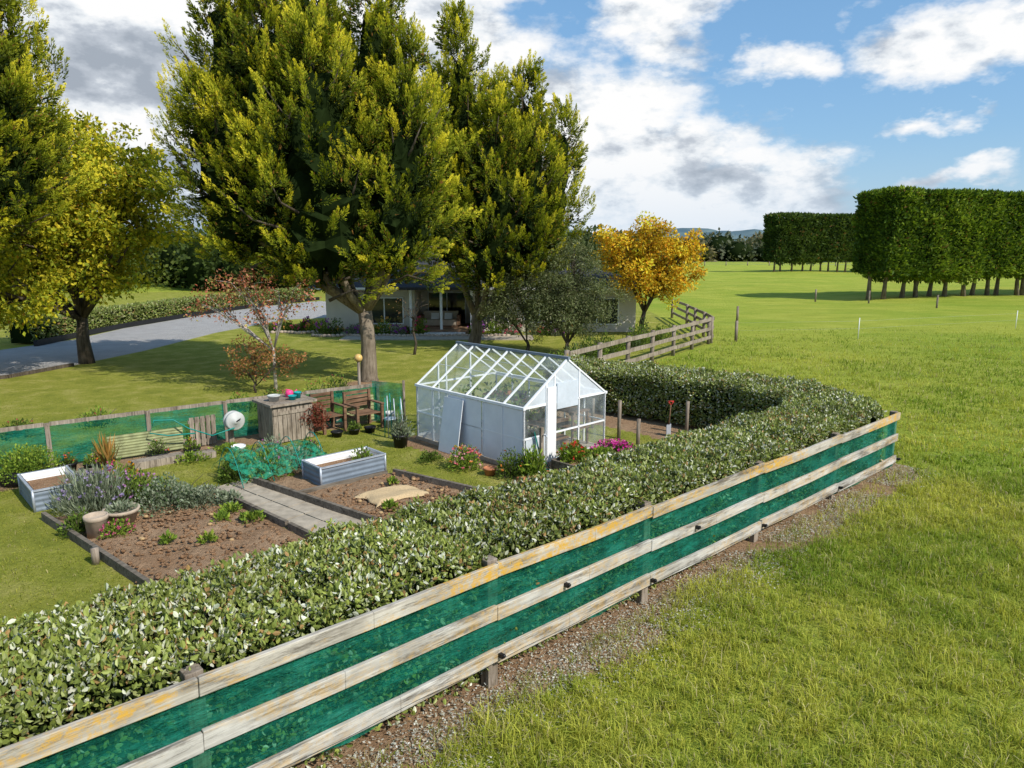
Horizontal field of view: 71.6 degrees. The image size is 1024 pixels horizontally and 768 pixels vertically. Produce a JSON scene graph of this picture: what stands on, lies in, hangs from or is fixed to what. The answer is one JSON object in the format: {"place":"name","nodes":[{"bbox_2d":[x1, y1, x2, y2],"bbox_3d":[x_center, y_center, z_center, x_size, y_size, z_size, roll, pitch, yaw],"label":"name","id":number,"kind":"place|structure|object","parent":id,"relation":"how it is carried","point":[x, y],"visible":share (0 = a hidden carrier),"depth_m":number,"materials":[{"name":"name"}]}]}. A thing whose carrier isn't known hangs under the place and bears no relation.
{"place":"outdoors","nodes":[
{"label":"outdoors","id":0,"kind":"place"},
{"bbox_2d":[208,479,365,538],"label":"paver path","id":1,"kind":"structure","parent":0,"point":[304,514],"depth_m":11.22,"materials":[{"name":"concrete"}]},
{"bbox_2d":[79,223,763,235],"bbox_3d":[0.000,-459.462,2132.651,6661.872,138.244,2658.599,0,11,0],"label":"hills","id":2,"kind":"structure","parent":0,"point":[750,232],"depth_m":2980.61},
{"bbox_2d":[183,231,750,240],"bbox_3d":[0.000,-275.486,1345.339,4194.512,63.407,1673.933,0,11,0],"label":"hills","id":3,"kind":"structure","parent":0,"point":[735,235],"depth_m":1868.36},
{"bbox_2d":[0,261,1023,767],"bbox_3d":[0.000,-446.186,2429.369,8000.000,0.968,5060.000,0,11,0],"label":"ground","id":4,"kind":"structure","parent":0,"point":[162,365],"depth_m":17.18,"materials":[{"name":"plant"}]},
{"bbox_2d":[0,417,32,440],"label":"shrub","id":5,"kind":"object","parent":4,"relation":"on","point":[16,424],"visible":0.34,"depth_m":13.19,"materials":[{"name":"green plant"}]},
{"bbox_2d":[0,462,47,486],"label":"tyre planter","id":6,"kind":"object","parent":4,"relation":"on","point":[11,484],"visible":0.32,"depth_m":12.23,"materials":[{"name":"black rubber"}]},
{"bbox_2d":[0,443,64,485],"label":"box shrub","id":7,"kind":"object","parent":4,"relation":"on","point":[23,464],"visible":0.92,"depth_m":12.45,"materials":[{"name":"green plant"}]},
{"bbox_2d":[17,465,85,512],"bbox_3d":[-7.603,1.711,11.730,0.740,0.360,1.190,-10,14,-42],"label":"galvanised planter","id":8,"kind":"object","parent":4,"relation":"on","point":[34,487],"visible":0.66,"depth_m":11.70,"materials":[{"name":"metal"}]},
{"bbox_2d":[0,0,103,249],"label":"cypress tree","id":9,"kind":"object","parent":4,"relation":"on","point":[26,155],"visible":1,"depth_m":19.11,"materials":[{"name":"green plant"}]},
{"bbox_2d":[55,505,89,538],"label":"herb plant","id":10,"kind":"object","parent":4,"relation":"on","point":[75,524],"visible":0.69,"depth_m":10.15,"materials":[{"name":"green plant"}]},
{"bbox_2d":[43,462,135,515],"bbox_3d":[-6.585,1.574,11.075,1.345,0.844,1.185,0,11,0],"label":"lavender bush","id":11,"kind":"object","parent":4,"relation":"on","point":[96,496],"visible":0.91,"depth_m":10.94,"materials":[{"name":"green plant"}]},
{"bbox_2d":[73,405,115,429],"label":"shrub","id":12,"kind":"object","parent":4,"relation":"on","point":[96,423],"visible":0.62,"depth_m":14.03,"materials":[{"name":"green plant"}]},
{"bbox_2d":[83,511,108,538],"bbox_3d":[-5.903,2.023,10.099,0.318,0.340,0.318,0,11,0],"label":"garden pot","id":13,"kind":"object","parent":4,"relation":"on","point":[95,521],"visible":0.84,"depth_m":10.00,"materials":[{"name":"ceramic"}]},
{"bbox_2d":[0,103,193,363],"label":"yellowing maple tree","id":14,"kind":"object","parent":4,"relation":"on","point":[60,249],"visible":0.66,"depth_m":24.14,"materials":[{"name":"green plant"}]},
{"bbox_2d":[88,431,122,466],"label":"orange flax plant","id":15,"kind":"object","parent":4,"relation":"on","point":[104,450],"visible":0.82,"depth_m":13.25,"materials":[{"name":"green plant"}]},
{"bbox_2d":[96,518,137,538],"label":"flowering herb","id":16,"kind":"object","parent":4,"relation":"on","point":[116,529],"visible":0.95,"depth_m":10.10,"materials":[{"name":"green plant"}]},
{"bbox_2d":[97,456,142,486],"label":"marigold plant","id":17,"kind":"object","parent":4,"relation":"on","point":[120,468],"visible":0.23,"depth_m":12.10,"materials":[{"name":"green plant"}]},
{"bbox_2d":[102,502,139,525],"bbox_3d":[-5.817,1.973,10.591,0.509,0.260,0.509,0,11,0],"label":"garden pot","id":18,"kind":"object","parent":4,"relation":"on","point":[131,515],"visible":0.45,"depth_m":10.45,"materials":[{"name":"ceramic"}]},
{"bbox_2d":[104,499,138,515],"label":"potted succulent","id":19,"kind":"object","parent":18,"relation":"on","point":[122,506],"visible":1,"depth_m":10.52,"materials":[{"name":"green plant"}]},
{"bbox_2d":[99,468,167,509],"bbox_3d":[-6.009,1.662,11.415,0.941,0.617,0.959,0,11,0],"label":"catmint plant","id":20,"kind":"object","parent":4,"relation":"on","point":[137,485],"visible":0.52,"depth_m":11.28,"materials":[{"name":"green plant"}]},
{"bbox_2d":[76,449,216,473],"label":"timber boxes","id":21,"kind":"object","parent":4,"relation":"on","point":[157,461],"visible":0.48,"depth_m":13.56,"materials":[{"name":"wood"}]},
{"bbox_2d":[146,450,169,456],"bbox_3d":[-6.918,1.410,13.902,0.424,0.160,0.424,0,11,0],"label":"black pot","id":22,"kind":"object","parent":4,"relation":"on","point":[150,455],"visible":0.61,"depth_m":13.81,"materials":[{"name":"plastic"}]},
{"bbox_2d":[147,437,169,454],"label":"potted plant","id":23,"kind":"object","parent":22,"relation":"in","point":[158,448],"visible":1,"depth_m":13.86,"materials":[{"name":"green plant"}]},
{"bbox_2d":[5,286,313,343],"bbox_3d":[-20.335,-5.076,45.956,2.932,1.366,30.640,1,11,8],"label":"clipped low hedge","id":24,"kind":"object","parent":4,"relation":"on","point":[101,316],"visible":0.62,"depth_m":39.55,"materials":[{"name":"green plant"}]},
{"bbox_2d":[0,297,319,378],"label":"driveway edging","id":25,"kind":"object","parent":4,"relation":"on","point":[49,340],"visible":0.61,"depth_m":36.85,"materials":[{"name":"grey concrete"}]},
{"bbox_2d":[7,217,324,292],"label":"background trees","id":26,"kind":"object","parent":4,"relation":"on","point":[184,265],"visible":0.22,"depth_m":74.52,"materials":[{"name":"green plant"}]},
{"bbox_2d":[159,529,177,543],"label":"seedling plant","id":27,"kind":"object","parent":4,"relation":"on","point":[165,538],"visible":1,"depth_m":9.85,"materials":[{"name":"green plant"}]},
{"bbox_2d":[130,472,208,516],"bbox_3d":[-5.491,1.702,11.344,1.130,0.544,1.312,0,11,0],"label":"catmint plant","id":28,"kind":"object","parent":4,"relation":"on","point":[168,495],"visible":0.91,"depth_m":11.18,"materials":[{"name":"green plant"}]},
{"bbox_2d":[0,384,379,468],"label":"garden netting fence","id":29,"kind":"object","parent":4,"relation":"on","point":[37,434],"visible":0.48,"depth_m":14.18,"materials":[{"name":"fabric"}]},
{"bbox_2d":[175,450,211,464],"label":"strawberry plants","id":30,"kind":"object","parent":4,"relation":"on","point":[192,456],"visible":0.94,"depth_m":13.74,"materials":[{"name":"green plant"}]},
{"bbox_2d":[149,411,244,443],"bbox_3d":[-6.327,1.007,14.349,1.776,0.840,0.410,-4,11,-22],"label":"hose reel","id":31,"kind":"object","parent":4,"relation":"on","point":[233,421],"visible":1,"depth_m":14.41,"materials":[{"name":"white plastic"}]},
{"bbox_2d":[174,481,224,511],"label":"sage plant","id":32,"kind":"object","parent":4,"relation":"on","point":[203,492],"visible":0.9,"depth_m":11.29,"materials":[{"name":"green plant"}]},
{"bbox_2d":[187,414,216,445],"bbox_3d":[-6.461,0.972,14.841,0.560,0.620,0.055,-10,14,-42],"label":"timber pallet","id":33,"kind":"object","parent":4,"relation":"on","point":[202,420],"visible":0.82,"depth_m":14.83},
{"bbox_2d":[196,528,218,544],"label":"seedling plant","id":34,"kind":"object","parent":4,"relation":"on","point":[206,536],"visible":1,"depth_m":9.85,"materials":[{"name":"green plant"}]},
{"bbox_2d":[209,509,230,523],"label":"seedling plant","id":35,"kind":"object","parent":4,"relation":"on","point":[220,515],"visible":0.99,"depth_m":10.64,"materials":[{"name":"green plant"}]},
{"bbox_2d":[214,488,243,504],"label":"plant","id":36,"kind":"object","parent":4,"relation":"on","point":[225,496],"visible":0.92,"depth_m":11.38,"materials":[{"name":"green plant"}]},
{"bbox_2d":[216,500,241,512],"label":"seedling plant","id":37,"kind":"object","parent":4,"relation":"on","point":[232,506],"visible":0.86,"depth_m":11.02,"materials":[{"name":"green plant"}]},
{"bbox_2d":[218,456,259,485],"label":"vegetable plant","id":38,"kind":"object","parent":4,"relation":"on","point":[230,476],"visible":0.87,"depth_m":12.50,"materials":[{"name":"green plant"}]},
{"bbox_2d":[107,394,373,457],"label":"corrugated sheets","id":39,"kind":"object","parent":4,"relation":"on","point":[134,444],"visible":0.57,"depth_m":14.15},
{"bbox_2d":[221,443,261,473],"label":"vegetable plant","id":40,"kind":"object","parent":4,"relation":"on","point":[235,453],"visible":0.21,"depth_m":13.04,"materials":[{"name":"green plant"}]},
{"bbox_2d":[227,389,256,411],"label":"shrub","id":41,"kind":"object","parent":4,"relation":"on","point":[238,405],"visible":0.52,"depth_m":15.80,"materials":[{"name":"green plant"}]},
{"bbox_2d":[238,509,265,524],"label":"seedling plant","id":42,"kind":"object","parent":4,"relation":"on","point":[252,515],"visible":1,"depth_m":10.64,"materials":[{"name":"green plant"}]},
{"bbox_2d":[183,266,323,389],"bbox_3d":[-7.387,-1.507,20.388,3.714,3.735,2.469,-4,11,-21],"label":"dogwood tree","id":43,"kind":"object","parent":4,"relation":"on","point":[263,323],"visible":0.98,"depth_m":20.23,"materials":[{"name":"brown plant"}]},
{"bbox_2d":[41,468,475,585],"bbox_3d":[-3.261,1.960,10.853,5.896,0.250,5.342,8,13,38],"label":"timber edging","id":44,"kind":"object","parent":4,"relation":"on","point":[96,552],"visible":0.46,"depth_m":10.83,"materials":[{"name":"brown wood"}]},
{"bbox_2d":[220,333,306,392],"bbox_3d":[-7.081,-0.541,20.427,2.442,1.835,1.698,0,11,0],"label":"copper shrub","id":45,"kind":"object","parent":4,"relation":"on","point":[254,367],"visible":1,"depth_m":20.42,"materials":[{"name":"orange plant"}]},
{"bbox_2d":[213,431,324,487],"bbox_3d":[-4.380,1.305,12.994,1.780,0.605,1.250,-10,14,-42],"label":"garden netting","id":46,"kind":"object","parent":4,"relation":"on","point":[254,453],"visible":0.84,"depth_m":12.64,"materials":[{"name":"fabric"}]},
{"bbox_2d":[251,432,287,465],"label":"vegetable plant","id":47,"kind":"object","parent":4,"relation":"on","point":[267,441],"visible":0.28,"depth_m":13.53,"materials":[{"name":"green plant"}]},
{"bbox_2d":[244,444,294,481],"bbox_3d":[-4.351,1.398,12.787,0.883,0.603,0.906,0,11,0],"label":"vegetable plant","id":48,"kind":"object","parent":4,"relation":"on","point":[265,469],"visible":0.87,"depth_m":12.74,"materials":[{"name":"green plant"}]},
{"bbox_2d":[98,469,456,582],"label":"soil clods","id":49,"kind":"object","parent":4,"relation":"on","point":[156,550],"visible":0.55,"depth_m":10.34,"materials":[{"name":"soil"}]},
{"bbox_2d":[252,394,316,442],"bbox_3d":[-4.939,0.751,15.499,1.060,0.855,0.910,-10,14,-42],"label":"wooden cupboard","id":50,"kind":"object","parent":4,"relation":"on","point":[283,415],"visible":0.85,"depth_m":15.20,"materials":[{"name":"wood"}]},
{"bbox_2d":[138,478,445,564],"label":"potatoes","id":51,"kind":"object","parent":4,"relation":"on","point":[231,539],"visible":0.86,"depth_m":10.88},
{"bbox_2d":[273,445,312,473],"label":"vegetable plant","id":52,"kind":"object","parent":4,"relation":"on","point":[295,459],"visible":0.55,"depth_m":13.15,"materials":[{"name":"green plant"}]},
{"bbox_2d":[291,435,327,457],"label":"vegetable plant","id":53,"kind":"object","parent":4,"relation":"on","point":[305,446],"visible":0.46,"depth_m":13.67,"materials":[{"name":"green plant"}]},
{"bbox_2d":[138,0,482,381],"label":"cypress tree","id":54,"kind":"object","parent":4,"relation":"on","point":[311,134],"visible":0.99,"depth_m":19.78,"materials":[{"name":"green plant"}]},
{"bbox_2d":[299,401,331,435],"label":"red leaf shrub","id":55,"kind":"object","parent":4,"relation":"on","point":[315,421],"visible":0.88,"depth_m":15.52,"materials":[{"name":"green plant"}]},
{"bbox_2d":[314,318,334,334],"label":"garden bed shrub","id":56,"kind":"object","parent":4,"relation":"on","point":[323,324],"visible":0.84,"depth_m":34.79,"materials":[{"name":"green plant"}]},
{"bbox_2d":[309,391,346,434],"bbox_3d":[-4.176,0.649,16.140,0.600,0.840,0.650,-10,14,-42],"label":"garden bench","id":57,"kind":"object","parent":4,"relation":"on","point":[343,416],"visible":0.67,"depth_m":16.22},
{"bbox_2d":[0,396,660,628],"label":"lawn grass","id":58,"kind":"structure","parent":4,"relation":"on","point":[57,561],"depth_m":11.29,"materials":[{"name":"plant"}]},
{"bbox_2d":[325,318,344,334],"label":"garden bed shrub","id":59,"kind":"object","parent":4,"relation":"on","point":[335,325],"visible":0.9,"depth_m":34.87,"materials":[{"name":"green plant"}]},
{"bbox_2d":[325,371,353,398],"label":"shrub","id":60,"kind":"object","parent":4,"relation":"on","point":[335,385],"visible":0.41,"depth_m":17.32,"materials":[{"name":"green plant"}]},
{"bbox_2d":[301,446,386,484],"bbox_3d":[-3.027,1.492,12.858,1.340,0.380,0.690,-10,14,-42],"label":"galvanised planter","id":61,"kind":"object","parent":4,"relation":"on","point":[329,468],"visible":0.81,"depth_m":12.68,"materials":[{"name":"metal"}]},
{"bbox_2d":[349,445,373,459],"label":"seedling plant","id":62,"kind":"object","parent":61,"relation":"in","point":[364,453],"visible":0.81,"depth_m":12.99,"materials":[{"name":"green plant"}]},
{"bbox_2d":[342,388,383,431],"bbox_3d":[-3.435,0.598,16.421,0.730,0.840,0.650,-10,14,-42],"label":"garden bench","id":63,"kind":"object","parent":4,"relation":"on","point":[368,411],"visible":0.88,"depth_m":16.46,"materials":[{"name":"wood"}]},
{"bbox_2d":[377,316,393,334],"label":"garden bed shrub","id":64,"kind":"object","parent":4,"relation":"on","point":[381,327],"visible":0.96,"depth_m":34.85,"materials":[{"name":"green plant"}]},
{"bbox_2d":[372,380,405,422],"bbox_3d":[-2.933,0.406,16.881,0.906,1.050,0.057,4,11,22],"label":"green screen netting","id":65,"kind":"object","parent":4,"relation":"on","point":[396,394],"visible":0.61,"depth_m":16.85,"materials":[{"name":"fabric"}]},
{"bbox_2d":[270,330,509,336],"bbox_3d":[-6.175,-2.369,34.457,12.134,0.241,1.720,2,11,9],"label":"stone border","id":66,"kind":"object","parent":4,"relation":"on","point":[337,335],"visible":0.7,"depth_m":34.27,"materials":[{"name":"stone"}]},
{"bbox_2d":[355,485,428,507],"bbox_3d":[-2.004,1.806,11.768,1.109,0.068,0.761,-9,14,-39],"label":"hessian sack","id":67,"kind":"object","parent":4,"relation":"on","point":[376,497],"visible":0.98,"depth_m":11.72,"materials":[{"name":"fabric"}]},
{"bbox_2d":[384,393,402,438],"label":"garden stakes","id":68,"kind":"object","parent":4,"relation":"on","point":[390,413],"visible":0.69,"depth_m":15.40,"materials":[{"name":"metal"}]},
{"bbox_2d":[392,433,408,447],"bbox_3d":[-2.326,1.177,14.832,0.360,0.280,0.360,0,11,0],"label":"black pot","id":69,"kind":"object","parent":4,"relation":"on","point":[401,442],"visible":0.83,"depth_m":14.71,"materials":[{"name":"plastic"}]},
{"bbox_2d":[389,410,415,439],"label":"grey shrub","id":70,"kind":"object","parent":69,"relation":"in","point":[399,429],"visible":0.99,"depth_m":14.73,"materials":[{"name":"green plant"}]},
{"bbox_2d":[388,296,430,354],"bbox_3d":[-4.062,-2.247,28.020,1.734,2.428,1.126,0,11,0],"label":"bare shrub","id":71,"kind":"object","parent":4,"relation":"on","point":[413,332],"visible":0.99,"depth_m":28.03,"materials":[{"name":"brown plant"}]},
{"bbox_2d":[410,316,429,333],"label":"garden bed shrub","id":72,"kind":"object","parent":4,"relation":"on","point":[418,327],"visible":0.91,"depth_m":34.86,"materials":[{"name":"green plant"}]},
{"bbox_2d":[417,448,443,463],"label":"shrub","id":73,"kind":"object","parent":4,"relation":"on","point":[431,456],"visible":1,"depth_m":13.73,"materials":[{"name":"green plant"}]},
{"bbox_2d":[339,335,532,339],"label":"patio","id":74,"kind":"structure","parent":4,"relation":"on","point":[512,337],"depth_m":33.42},
{"bbox_2d":[0,401,874,767],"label":"feijoa hedge","id":75,"kind":"object","parent":4,"relation":"on","point":[60,665],"visible":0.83,"depth_m":5.91,"materials":[{"name":"green plant"}]},
{"bbox_2d":[411,323,469,334],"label":"deck","id":76,"kind":"structure","parent":4,"relation":"on","point":[463,328],"depth_m":35.21,"materials":[{"name":"grey wood"}]},
{"bbox_2d":[419,311,460,326],"bbox_3d":[-3.700,-3.385,36.837,2.080,0.770,0.825,0,11,0],"label":"outdoor sofa","id":77,"kind":"object","parent":76,"relation":"on","point":[451,318],"visible":0.8,"depth_m":36.57,"materials":[{"name":"white"}]},
{"bbox_2d":[409,290,472,333],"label":"verandah posts","id":78,"kind":"object","parent":76,"relation":"on","point":[441,308],"visible":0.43,"depth_m":35.06,"materials":[{"name":"wood"}]},
{"bbox_2d":[0,410,900,767],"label":"paddock fence","id":79,"kind":"object","parent":4,"relation":"on","point":[256,692],"visible":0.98,"depth_m":6.05,"materials":[{"name":"brown wood"}]},
{"bbox_2d":[445,442,482,473],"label":"pink flowering plant","id":80,"kind":"object","parent":4,"relation":"on","point":[465,462],"visible":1,"depth_m":13.25,"materials":[{"name":"green plant"}]},
{"bbox_2d":[325,290,635,331],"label":"walls","id":81,"kind":"structure","parent":4,"relation":"on","point":[335,309],"depth_m":36.04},
{"bbox_2d":[309,252,644,289],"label":"roof","id":82,"kind":"structure","parent":81,"relation":"on","point":[404,286],"depth_m":35.36,"materials":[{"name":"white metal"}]},
{"bbox_2d":[372,292,618,330],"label":"windows","id":83,"kind":"structure","parent":81,"relation":"attached to","point":[453,301],"depth_m":36.13,"materials":[{"name":"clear glass"}]},
{"bbox_2d":[132,226,843,262],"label":"distant tree line","id":84,"kind":"object","parent":4,"relation":"on","point":[726,247],"visible":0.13,"depth_m":302.82,"materials":[{"name":"green plant"}]},
{"bbox_2d":[313,224,664,284],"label":"background trees","id":85,"kind":"object","parent":4,"relation":"on","point":[594,228],"visible":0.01,"depth_m":76.45,"materials":[{"name":"green plant"}]},
{"bbox_2d":[418,0,596,347],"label":"cypress tree","id":86,"kind":"object","parent":4,"relation":"on","point":[515,188],"visible":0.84,"depth_m":27.91,"materials":[{"name":"green plant"}]},
{"bbox_2d":[494,446,524,480],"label":"rose bush","id":87,"kind":"object","parent":4,"relation":"on","point":[511,468],"visible":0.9,"depth_m":12.78,"materials":[{"name":"green plant"}]},
{"bbox_2d":[415,341,606,468],"bbox_3d":[-0.155,0.285,14.831,2.596,2.055,3.400,-10,14,-42],"label":"greenhouse","id":88,"kind":"object","parent":4,"relation":"on","point":[447,421],"visible":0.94,"depth_m":14.10,"materials":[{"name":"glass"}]},
{"bbox_2d":[472,257,553,350],"bbox_3d":[0.211,-3.129,28.587,3.718,3.966,3.270,0,11,0],"label":"olive tree","id":89,"kind":"object","parent":4,"relation":"on","point":[512,318],"visible":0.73,"depth_m":28.29,"materials":[{"name":"green plant"}]},
{"bbox_2d":[515,445,546,476],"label":"fern plant","id":90,"kind":"object","parent":4,"relation":"on","point":[530,466],"visible":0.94,"depth_m":12.69,"materials":[{"name":"green plant"}]},
{"bbox_2d":[516,232,630,349],"bbox_3d":[2.427,-3.458,27.729,4.550,4.933,3.387,0,11,0],"label":"bottlebrush tree","id":91,"kind":"object","parent":4,"relation":"on","point":[571,306],"visible":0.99,"depth_m":27.36,"materials":[{"name":"green plant"}]},
{"bbox_2d":[551,446,633,472],"bbox_3d":[1.611,1.444,13.446,1.840,0.260,0.690,-10,14,-42],"label":"timber raised bed","id":92,"kind":"object","parent":4,"relation":"on","point":[556,463],"visible":0.13,"depth_m":12.94,"materials":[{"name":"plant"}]},
{"bbox_2d":[556,439,589,463],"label":"geranium plant","id":93,"kind":"object","parent":92,"relation":"on","point":[575,450],"visible":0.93,"depth_m":13.06,"materials":[{"name":"green plant"}]},
{"bbox_2d":[588,446,609,457],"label":"leafy plant","id":94,"kind":"object","parent":92,"relation":"on","point":[598,450],"visible":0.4,"depth_m":13.19,"materials":[{"name":"green plant"}]},
{"bbox_2d":[589,437,635,451],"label":"magenta flowering plant","id":95,"kind":"object","parent":92,"relation":"on","point":[618,445],"visible":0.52,"depth_m":13.65,"materials":[{"name":"pink plant"}]},
{"bbox_2d":[298,463,943,767],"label":"leaf litter","id":96,"kind":"object","parent":4,"relation":"on","point":[426,747],"visible":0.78,"depth_m":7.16,"materials":[{"name":"brown plant"}]},
{"bbox_2d":[564,299,714,362],"bbox_3d":[7.268,-2.387,31.812,3.370,1.300,25.073,4,11,19],"label":"post and rail fence","id":97,"kind":"object","parent":4,"relation":"on","point":[704,321],"visible":0.7,"depth_m":27.17,"materials":[{"name":"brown wood"}]},
{"bbox_2d":[591,398,689,446],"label":"timber posts","id":98,"kind":"object","parent":4,"relation":"on","point":[638,420],"visible":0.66,"depth_m":15.46,"materials":[{"name":"brown wood"}]},
{"bbox_2d":[588,211,708,331],"bbox_3d":[6.404,-5.180,33.961,5.809,6.020,3.928,0,11,0],"label":"golden robinia tree","id":99,"kind":"object","parent":4,"relation":"on","point":[657,276],"visible":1,"depth_m":33.32,"materials":[{"name":"yellow plant"}]},
{"bbox_2d":[542,353,886,462],"bbox_3d":[4.358,0.276,16.532,2.865,1.376,8.905,-8,13,-37],"label":"feijoa hedge","id":100,"kind":"object","parent":4,"relation":"on","point":[650,389],"visible":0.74,"depth_m":16.30,"materials":[{"name":"green plant"}]},
{"bbox_2d":[761,211,859,271],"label":"shelterbelt trees","id":101,"kind":"object","parent":4,"relation":"on","point":[795,238],"visible":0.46,"depth_m":146.77,"materials":[{"name":"green plant"}]},
{"bbox_2d":[704,262,1017,341],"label":"wire fence","id":102,"kind":"object","parent":4,"relation":"on","point":[736,324],"visible":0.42,"depth_m":37.34,"materials":[{"name":"brown wood"}]},
{"bbox_2d":[850,184,1023,299],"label":"shelterbelt trees","id":103,"kind":"object","parent":4,"relation":"on","point":[944,235],"visible":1,"depth_m":59.97,"materials":[{"name":"green plant"}]},
{"bbox_2d":[1,0,1023,234],"label":"sky","id":104,"kind":"structure","parent":0,"point":[710,114],"materials":[{"name":"blue"}]},
{"bbox_2d":[356,465,1023,767],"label":"meadow grass","id":105,"kind":"structure","parent":0,"point":[898,555],"depth_m":6.97,"materials":[{"name":"plant"}]},
{"bbox_2d":[656,325,1023,529],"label":"meadow grass","id":106,"kind":"structure","parent":0,"point":[910,441],"depth_m":20.12,"materials":[{"name":"plant"}]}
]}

